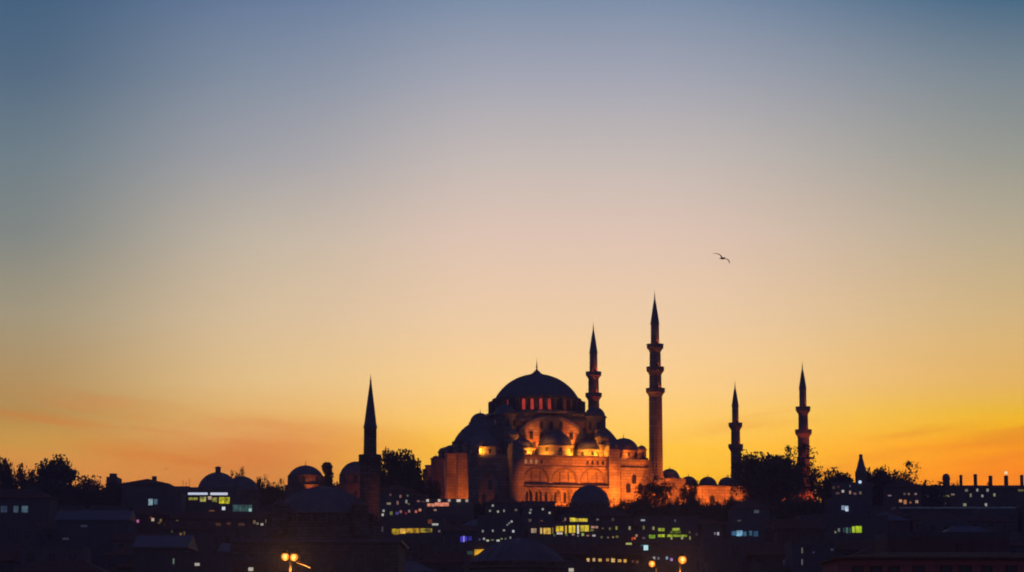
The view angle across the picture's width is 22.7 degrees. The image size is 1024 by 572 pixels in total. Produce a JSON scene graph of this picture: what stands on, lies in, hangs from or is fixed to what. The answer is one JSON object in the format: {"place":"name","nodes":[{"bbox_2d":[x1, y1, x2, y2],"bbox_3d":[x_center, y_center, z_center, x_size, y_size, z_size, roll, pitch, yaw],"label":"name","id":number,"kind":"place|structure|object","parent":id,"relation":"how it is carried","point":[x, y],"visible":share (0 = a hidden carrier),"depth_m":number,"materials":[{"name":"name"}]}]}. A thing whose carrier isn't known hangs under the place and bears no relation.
{"place":"outdoors","nodes":[
{"label":"outdoors","id":0,"kind":"place"},
{"bbox_2d":[0,0,1023,499],"label":"sky","id":1,"kind":"structure","parent":0,"point":[221,220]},
{"bbox_3d":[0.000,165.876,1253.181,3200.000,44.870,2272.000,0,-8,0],"label":"ground","id":2,"kind":"structure","parent":0,"visible":0},
{"bbox_2d":[0,457,15,488],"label":"tree","id":3,"kind":"object","parent":2,"relation":"on","point":[6,470],"visible":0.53,"depth_m":848.36,"materials":[{"name":"green plant"}]},
{"bbox_2d":[0,552,19,571],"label":"building","id":4,"kind":"structure","parent":2,"relation":"on","point":[9,561],"depth_m":512.14,"materials":[{"name":"concrete"}]},
{"bbox_2d":[0,523,42,544],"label":"house","id":5,"kind":"structure","parent":2,"relation":"on","point":[20,534],"depth_m":589.71,"materials":[{"name":"concrete"}]},
{"bbox_2d":[6,463,37,488],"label":"tree","id":6,"kind":"object","parent":2,"relation":"on","point":[20,480],"visible":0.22,"depth_m":848.05,"materials":[{"name":"green plant"}]},
{"bbox_2d":[0,489,58,525],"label":"house","id":7,"kind":"structure","parent":2,"relation":"on","point":[27,506],"depth_m":638.75,"materials":[{"name":"grey paint"}]},
{"bbox_2d":[12,523,55,544],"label":"house","id":8,"kind":"structure","parent":2,"relation":"on","point":[48,534],"depth_m":622.74,"materials":[{"name":"blue paint"}]},
{"bbox_2d":[38,478,67,499],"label":"tree","id":9,"kind":"object","parent":2,"relation":"on","point":[51,488],"visible":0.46,"depth_m":822.55,"materials":[{"name":"green plant"}]},
{"bbox_2d":[28,454,79,495],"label":"tree","id":10,"kind":"object","parent":2,"relation":"on","point":[58,470],"visible":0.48,"depth_m":841.73,"materials":[{"name":"green plant"}]},
{"bbox_2d":[20,542,91,569],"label":"house","id":11,"kind":"structure","parent":2,"relation":"on","point":[31,555],"depth_m":498.98,"materials":[{"name":"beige paint"}]},
{"bbox_2d":[18,560,109,571],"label":"house","id":12,"kind":"structure","parent":2,"relation":"on","point":[65,566],"depth_m":473.55,"materials":[{"name":"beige paint"}]},
{"bbox_2d":[55,482,85,505],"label":"tree","id":13,"kind":"object","parent":2,"relation":"on","point":[68,500],"visible":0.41,"depth_m":815.54,"materials":[{"name":"green plant"}]},
{"bbox_2d":[83,485,105,508],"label":"tree","id":14,"kind":"object","parent":2,"relation":"on","point":[92,502],"visible":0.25,"depth_m":820.43,"materials":[{"name":"green plant"}]},
{"bbox_2d":[54,511,136,566],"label":"house","id":15,"kind":"structure","parent":2,"relation":"on","point":[96,531],"depth_m":598.04,"materials":[{"name":"blue paint"}]},
{"bbox_2d":[101,480,124,505],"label":"tree","id":16,"kind":"object","parent":2,"relation":"on","point":[112,494],"visible":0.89,"depth_m":814.12,"materials":[{"name":"green plant"}]},
{"bbox_2d":[100,546,133,566],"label":"house","id":17,"kind":"structure","parent":2,"relation":"on","point":[119,556],"depth_m":551.62,"materials":[{"name":"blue paint"}]},
{"bbox_2d":[112,525,164,549],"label":"house","id":18,"kind":"structure","parent":2,"relation":"on","point":[119,540],"depth_m":585.97,"materials":[{"name":"beige paint"}]},
{"bbox_2d":[120,476,172,505],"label":"hall building","id":19,"kind":"structure","parent":2,"relation":"on","point":[143,485],"depth_m":814.19,"materials":[{"name":"grey paint"}]},
{"bbox_2d":[131,506,170,532],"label":"house","id":20,"kind":"structure","parent":2,"relation":"on","point":[151,519],"depth_m":643.14,"materials":[{"name":"paint"}]},
{"bbox_2d":[132,492,185,513],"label":"house","id":21,"kind":"structure","parent":2,"relation":"on","point":[169,502],"depth_m":718.84,"materials":[{"name":"paint"}]},
{"bbox_2d":[131,535,197,571],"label":"depot building","id":22,"kind":"structure","parent":2,"relation":"on","point":[157,553],"depth_m":428.00,"materials":[{"name":"grey paint"}]},
{"bbox_2d":[163,521,217,551],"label":"house","id":23,"kind":"structure","parent":2,"relation":"on","point":[203,533],"depth_m":558.15,"materials":[{"name":"grey paint"}]},
{"bbox_2d":[178,487,240,510],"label":"glazed hall","id":24,"kind":"structure","parent":2,"relation":"on","point":[209,498],"depth_m":733.90,"materials":[{"name":"concrete"}]},
{"bbox_2d":[182,552,238,571],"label":"workshop building","id":25,"kind":"structure","parent":2,"relation":"on","point":[207,561],"depth_m":378.06,"materials":[{"name":"grey paint"}]},
{"bbox_2d":[198,466,235,486],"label":"bath house","id":26,"kind":"structure","parent":2,"relation":"on","point":[217,478],"depth_m":760.66,"materials":[{"name":"grey"}]},
{"bbox_2d":[169,511,271,529],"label":"shop row","id":27,"kind":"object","parent":2,"relation":"on","point":[237,520],"visible":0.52,"depth_m":638.25,"materials":[{"name":"paint"}]},
{"bbox_2d":[215,529,238,551],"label":"house","id":28,"kind":"structure","parent":2,"relation":"on","point":[222,535],"depth_m":579.92,"materials":[{"name":"beige paint"}]},
{"bbox_2d":[230,501,257,510],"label":"teal kiosk","id":29,"kind":"object","parent":2,"relation":"on","point":[243,505],"visible":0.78,"depth_m":713.52,"materials":[{"name":"concrete"}]},
{"bbox_2d":[233,476,262,510],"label":"bath house","id":30,"kind":"structure","parent":2,"relation":"on","point":[248,487],"depth_m":763.41,"materials":[{"name":"grey"}]},
{"bbox_2d":[239,525,267,537],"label":"house","id":31,"kind":"structure","parent":2,"relation":"on","point":[253,533],"depth_m":580.03,"materials":[{"name":"grey paint"}]},
{"bbox_2d":[233,557,274,571],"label":"building","id":32,"kind":"structure","parent":2,"relation":"on","point":[254,564],"depth_m":358.12,"materials":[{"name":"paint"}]},
{"bbox_2d":[255,474,276,505],"bbox_3d":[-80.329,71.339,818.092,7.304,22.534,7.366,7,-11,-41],"label":"shrub","id":33,"kind":"object","parent":2,"relation":"on","point":[261,488],"visible":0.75,"depth_m":818.01,"materials":[{"name":"green plant"}]},
{"bbox_2d":[284,462,324,499],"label":"domed house","id":34,"kind":"structure","parent":2,"relation":"on","point":[303,477],"depth_m":795.11,"materials":[{"name":"grey"}]},
{"bbox_2d":[231,476,408,571],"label":"mosque","id":35,"kind":"structure","parent":2,"relation":"on","point":[323,528],"depth_m":392.30,"materials":[{"name":"grey stone"}]},
{"bbox_2d":[321,462,336,486],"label":"cypress tree","id":36,"kind":"object","parent":2,"relation":"on","point":[327,467],"visible":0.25,"depth_m":798.92,"materials":[{"name":"green plant"}]},
{"bbox_2d":[336,461,359,497],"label":"domed house","id":37,"kind":"structure","parent":2,"relation":"on","point":[349,478],"depth_m":635.84,"materials":[{"name":"grey stone"}]},
{"bbox_2d":[359,377,380,539],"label":"minaret","id":38,"kind":"object","parent":2,"relation":"on","point":[370,460],"visible":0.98,"depth_m":402.88,"materials":[{"name":"grey stone"}]},
{"bbox_2d":[380,446,413,489],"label":"tree","id":39,"kind":"object","parent":2,"relation":"on","point":[389,477],"visible":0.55,"depth_m":772.18,"materials":[{"name":"green plant"}]},
{"bbox_2d":[380,484,416,504],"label":"house","id":40,"kind":"structure","parent":2,"relation":"on","point":[396,494],"depth_m":743.88,"materials":[{"name":"grey paint"}]},
{"bbox_2d":[380,505,425,516],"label":"house","id":41,"kind":"structure","parent":2,"relation":"on","point":[402,510],"depth_m":698.40,"materials":[{"name":"grey paint"}]},
{"bbox_2d":[396,454,427,493],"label":"tree","id":42,"kind":"object","parent":2,"relation":"on","point":[411,470],"visible":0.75,"depth_m":767.81,"materials":[{"name":"green plant"}]},
{"bbox_2d":[380,517,445,543],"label":"arcade shop","id":43,"kind":"structure","parent":2,"relation":"on","point":[398,527],"depth_m":637.96,"materials":[{"name":"grey paint"}]},
{"bbox_2d":[401,537,443,561],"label":"house","id":44,"kind":"structure","parent":2,"relation":"on","point":[420,548],"depth_m":589.65,"materials":[{"name":"beige paint"}]},
{"bbox_2d":[422,476,443,498],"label":"tree","id":45,"kind":"object","parent":2,"relation":"on","point":[432,491],"visible":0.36,"depth_m":769.51,"materials":[{"name":"green plant"}]},
{"bbox_2d":[417,541,463,571],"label":"house","id":46,"kind":"structure","parent":2,"relation":"on","point":[447,561],"depth_m":505.43,"materials":[{"name":"concrete"}]},
{"bbox_2d":[432,544,463,554],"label":"house","id":47,"kind":"structure","parent":2,"relation":"on","point":[437,548],"depth_m":546.35,"materials":[{"name":"grey paint"}]},
{"bbox_2d":[426,499,473,520],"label":"building","id":48,"kind":"structure","parent":2,"relation":"on","point":[449,507],"depth_m":740.43,"materials":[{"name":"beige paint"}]},
{"bbox_2d":[443,525,477,543],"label":"house","id":49,"kind":"structure","parent":2,"relation":"on","point":[460,534],"depth_m":577.89,"materials":[{"name":"paint"}]},
{"bbox_2d":[464,542,494,571],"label":"building","id":50,"kind":"structure","parent":2,"relation":"on","point":[472,550],"depth_m":477.84,"materials":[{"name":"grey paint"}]},
{"bbox_2d":[475,532,516,542],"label":"terrace cafe","id":51,"kind":"structure","parent":2,"relation":"on","point":[495,537],"depth_m":572.88,"materials":[{"name":"grey paint"}]},
{"bbox_2d":[478,515,521,538],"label":"house","id":52,"kind":"structure","parent":2,"relation":"on","point":[499,523],"depth_m":648.06,"materials":[{"name":"black paint"}]},
{"bbox_2d":[483,496,520,514],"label":"house","id":53,"kind":"structure","parent":2,"relation":"on","point":[502,505],"depth_m":750.38,"materials":[{"name":"grey paint"}]},
{"bbox_2d":[469,538,567,571],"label":"dome","id":54,"kind":"structure","parent":2,"relation":"on","point":[518,555],"depth_m":328.87,"materials":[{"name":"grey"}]},
{"bbox_2d":[422,362,648,507],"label":"mosque","id":55,"kind":"structure","parent":2,"relation":"on","point":[536,435],"depth_m":828.58,"materials":[{"name":"orange"}]},
{"bbox_2d":[521,501,554,523],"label":"house","id":56,"kind":"structure","parent":2,"relation":"on","point":[537,511],"depth_m":748.24,"materials":[{"name":"black paint"}]},
{"bbox_2d":[528,522,599,542],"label":"building","id":57,"kind":"structure","parent":2,"relation":"on","point":[562,532],"depth_m":645.73,"materials":[{"name":"black paint"}]},
{"bbox_2d":[542,543,595,559],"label":"house","id":58,"kind":"structure","parent":2,"relation":"on","point":[567,551],"depth_m":545.29,"materials":[{"name":"paint"}]},
{"bbox_2d":[561,513,589,521],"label":"banquet house","id":59,"kind":"structure","parent":2,"relation":"on","point":[575,517],"depth_m":666.25,"materials":[{"name":"black paint"}]},
{"bbox_2d":[564,560,586,571],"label":"house","id":60,"kind":"structure","parent":2,"relation":"on","point":[576,565],"depth_m":348.13,"materials":[{"name":"grey paint"}]},
{"bbox_2d":[568,483,612,521],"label":"tomb","id":61,"kind":"object","parent":2,"relation":"on","point":[593,500],"visible":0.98,"depth_m":694.53,"materials":[{"name":"grey"}]},
{"bbox_2d":[585,324,601,408],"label":"minaret","id":62,"kind":"object","parent":2,"relation":"on","point":[593,395],"visible":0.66,"depth_m":893.20,"materials":[{"name":"brown"}]},
{"bbox_2d":[575,545,642,571],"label":"restaurant building","id":63,"kind":"structure","parent":2,"relation":"on","point":[599,555],"depth_m":398.03,"materials":[{"name":"paint"}]},
{"bbox_2d":[593,509,634,540],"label":"house","id":64,"kind":"structure","parent":2,"relation":"on","point":[614,523],"depth_m":653.02,"materials":[{"name":"grey paint"}]},
{"bbox_2d":[609,498,648,515],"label":"tree","id":65,"kind":"object","parent":2,"relation":"on","point":[631,508],"visible":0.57,"depth_m":753.88,"materials":[{"name":"black plant"}]},
{"bbox_2d":[620,531,640,548],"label":"corner shop","id":66,"kind":"structure","parent":2,"relation":"on","point":[627,537],"depth_m":597.75,"materials":[{"name":"paint"}]},
{"bbox_2d":[591,556,678,571],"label":"house","id":67,"kind":"structure","parent":2,"relation":"on","point":[643,568],"depth_m":269.54,"materials":[{"name":"concrete"}]},
{"bbox_2d":[632,539,660,551],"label":"kiosk","id":68,"kind":"object","parent":2,"relation":"on","point":[642,545],"visible":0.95,"depth_m":517.79,"materials":[{"name":"black paint"}]},
{"bbox_2d":[633,475,676,504],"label":"shrub","id":69,"kind":"object","parent":2,"relation":"on","point":[659,492],"visible":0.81,"depth_m":791.78,"materials":[{"name":"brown plant"}]},
{"bbox_2d":[644,291,668,504],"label":"minaret","id":70,"kind":"object","parent":2,"relation":"on","point":[655,391],"visible":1,"depth_m":828.05,"materials":[{"name":"brown"}]},
{"bbox_2d":[646,503,680,515],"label":"tree","id":71,"kind":"object","parent":2,"relation":"on","point":[667,510],"visible":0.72,"depth_m":759.42,"materials":[{"name":"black plant"}]},
{"bbox_2d":[639,516,698,545],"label":"green lit building","id":72,"kind":"structure","parent":2,"relation":"on","point":[678,530],"depth_m":642.83,"materials":[{"name":"grey paint"}]},
{"bbox_2d":[643,550,697,571],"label":"house","id":73,"kind":"structure","parent":2,"relation":"on","point":[666,558],"depth_m":388.08,"materials":[{"name":"black paint"}]},
{"bbox_2d":[674,478,701,502],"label":"shrub","id":74,"kind":"object","parent":2,"relation":"on","point":[684,494],"visible":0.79,"depth_m":797.77,"materials":[{"name":"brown plant"}]},
{"bbox_2d":[688,498,716,518],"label":"tree","id":75,"kind":"object","parent":2,"relation":"on","point":[705,511],"visible":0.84,"depth_m":759.79,"materials":[{"name":"black plant"}]},
{"bbox_2d":[699,520,724,540],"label":"house","id":76,"kind":"structure","parent":2,"relation":"on","point":[711,529],"depth_m":637.89,"materials":[{"name":"grey paint"}]},
{"bbox_2d":[699,535,745,562],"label":"house","id":77,"kind":"structure","parent":2,"relation":"on","point":[725,549],"depth_m":511.06,"materials":[{"name":"black paint"}]},
{"bbox_2d":[663,467,791,519],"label":"mosque courtyard","id":78,"kind":"structure","parent":2,"relation":"on","point":[709,489],"depth_m":834.92,"materials":[{"name":"stone"}]},
{"bbox_2d":[728,384,742,484],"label":"minaret","id":79,"kind":"object","parent":2,"relation":"on","point":[735,427],"visible":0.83,"depth_m":899.85,"materials":[{"name":"brown"}]},
{"bbox_2d":[704,562,782,571],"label":"house","id":80,"kind":"structure","parent":2,"relation":"on","point":[743,566],"depth_m":432.66,"materials":[{"name":"concrete"}]},
{"bbox_2d":[723,522,764,542],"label":"house","id":81,"kind":"structure","parent":2,"relation":"on","point":[755,531],"depth_m":639.84,"materials":[{"name":"black paint"}]},
{"bbox_2d":[727,500,770,521],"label":"house","id":82,"kind":"structure","parent":2,"relation":"on","point":[748,511],"depth_m":743.25,"materials":[{"name":"grey paint"}]},
{"bbox_2d":[727,448,782,503],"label":"shrub","id":83,"kind":"object","parent":2,"relation":"on","point":[745,458],"visible":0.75,"depth_m":804.88,"materials":[{"name":"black plant"}]},
{"bbox_2d":[746,544,784,561],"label":"house","id":84,"kind":"structure","parent":2,"relation":"on","point":[772,553],"depth_m":508.48,"materials":[{"name":"paint"}]},
{"bbox_2d":[741,454,803,504],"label":"tree","id":85,"kind":"object","parent":2,"relation":"on","point":[778,492],"visible":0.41,"depth_m":807.11,"materials":[{"name":"black plant"}]},
{"bbox_2d":[728,443,819,508],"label":"tree","id":86,"kind":"object","parent":2,"relation":"on","point":[760,470],"visible":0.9,"depth_m":799.72,"materials":[{"name":"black plant"}]},
{"bbox_2d":[765,445,809,502],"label":"shrub","id":87,"kind":"object","parent":2,"relation":"on","point":[794,474],"visible":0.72,"depth_m":801.98,"materials":[{"name":"black plant"}]},
{"bbox_2d":[771,516,826,543],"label":"house","id":88,"kind":"structure","parent":2,"relation":"on","point":[785,531],"depth_m":539.17,"materials":[{"name":"paint"}]},
{"bbox_2d":[793,364,813,502],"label":"minaret","id":89,"kind":"object","parent":2,"relation":"on","point":[803,432],"visible":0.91,"depth_m":841.74,"materials":[{"name":"brown"}]},
{"bbox_2d":[794,496,823,515],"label":"tree","id":90,"kind":"object","parent":2,"relation":"on","point":[805,507],"visible":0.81,"depth_m":760.05,"materials":[{"name":"black plant"}]},
{"bbox_2d":[785,540,834,571],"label":"house","id":91,"kind":"structure","parent":2,"relation":"on","point":[804,555],"depth_m":428.05,"materials":[{"name":"black paint"}]},
{"bbox_2d":[798,464,835,506],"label":"shrub","id":92,"kind":"object","parent":2,"relation":"on","point":[824,490],"visible":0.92,"depth_m":803.52,"materials":[{"name":"black plant"}]},
{"bbox_2d":[819,467,853,499],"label":"tree","id":93,"kind":"object","parent":2,"relation":"on","point":[839,477],"visible":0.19,"depth_m":812.70,"materials":[{"name":"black plant"}]},
{"bbox_2d":[795,515,887,542],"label":"apartment house","id":94,"kind":"structure","parent":2,"relation":"on","point":[850,527],"depth_m":598.15,"materials":[{"name":"grey paint"}]},
{"bbox_2d":[824,498,866,514],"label":"house","id":95,"kind":"structure","parent":2,"relation":"on","point":[854,506],"depth_m":748.54,"materials":[{"name":"black paint"}]},
{"bbox_2d":[829,482,871,505],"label":"house","id":96,"kind":"structure","parent":2,"relation":"on","point":[851,489],"depth_m":799.12,"materials":[{"name":"grey paint"}]},
{"bbox_2d":[835,540,866,555],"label":"house","id":97,"kind":"structure","parent":2,"relation":"on","point":[844,548],"depth_m":548.54,"materials":[{"name":"black paint"}]},
{"bbox_2d":[855,454,866,481],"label":"spire tower","id":98,"kind":"structure","parent":2,"relation":"on","point":[861,473],"depth_m":804.79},
{"bbox_2d":[865,465,900,505],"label":"tree","id":99,"kind":"object","parent":2,"relation":"on","point":[870,478],"visible":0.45,"depth_m":810.95,"materials":[{"name":"black plant"}]},
{"bbox_2d":[877,512,910,531],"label":"house","id":100,"kind":"structure","parent":2,"relation":"on","point":[896,523],"depth_m":624.44,"materials":[{"name":"paint"}]},
{"bbox_2d":[871,460,920,505],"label":"shrub","id":101,"kind":"object","parent":2,"relation":"on","point":[893,477],"visible":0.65,"depth_m":806.23,"materials":[{"name":"green plant"}]},
{"bbox_2d":[878,480,922,506],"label":"house","id":102,"kind":"structure","parent":2,"relation":"on","point":[901,493],"depth_m":798.98,"materials":[{"name":"paint"}]},
{"bbox_2d":[817,552,1023,571],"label":"red building","id":103,"kind":"structure","parent":2,"relation":"on","point":[944,562],"depth_m":233.71,"materials":[{"name":"tile"}]},
{"bbox_2d":[917,480,951,506],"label":"shrub","id":104,"kind":"object","parent":2,"relation":"on","point":[935,497],"visible":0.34,"depth_m":826.30,"materials":[{"name":"green plant"}]},
{"bbox_2d":[910,508,966,531],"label":"house","id":105,"kind":"structure","parent":2,"relation":"on","point":[930,515],"depth_m":669.27,"materials":[{"name":"paint"}]},
{"bbox_2d":[875,532,1009,552],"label":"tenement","id":106,"kind":"structure","parent":2,"relation":"on","point":[941,541],"depth_m":328.71,"materials":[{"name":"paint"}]},
{"bbox_2d":[918,519,967,531],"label":"house","id":107,"kind":"structure","parent":2,"relation":"on","point":[937,525],"depth_m":624.49,"materials":[{"name":"grey paint"}]},
{"bbox_2d":[890,507,1014,518],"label":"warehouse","id":108,"kind":"structure","parent":2,"relation":"on","point":[962,512],"depth_m":698.40,"materials":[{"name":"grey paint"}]},
{"bbox_2d":[942,520,991,531],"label":"house","id":109,"kind":"structure","parent":2,"relation":"on","point":[955,528],"depth_m":547.32,"materials":[{"name":"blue paint"}]},
{"bbox_2d":[920,471,1023,506],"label":"almshouse","id":110,"kind":"structure","parent":2,"relation":"on","point":[1004,495],"depth_m":840.83,"materials":[{"name":"stone"}]},
{"bbox_2d":[967,511,1016,533],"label":"house","id":111,"kind":"structure","parent":2,"relation":"on","point":[998,523],"depth_m":632.92,"materials":[{"name":"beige paint"}]},
{"bbox_2d":[972,505,1017,531],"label":"building","id":112,"kind":"structure","parent":2,"relation":"on","point":[1011,513],"depth_m":670.14,"materials":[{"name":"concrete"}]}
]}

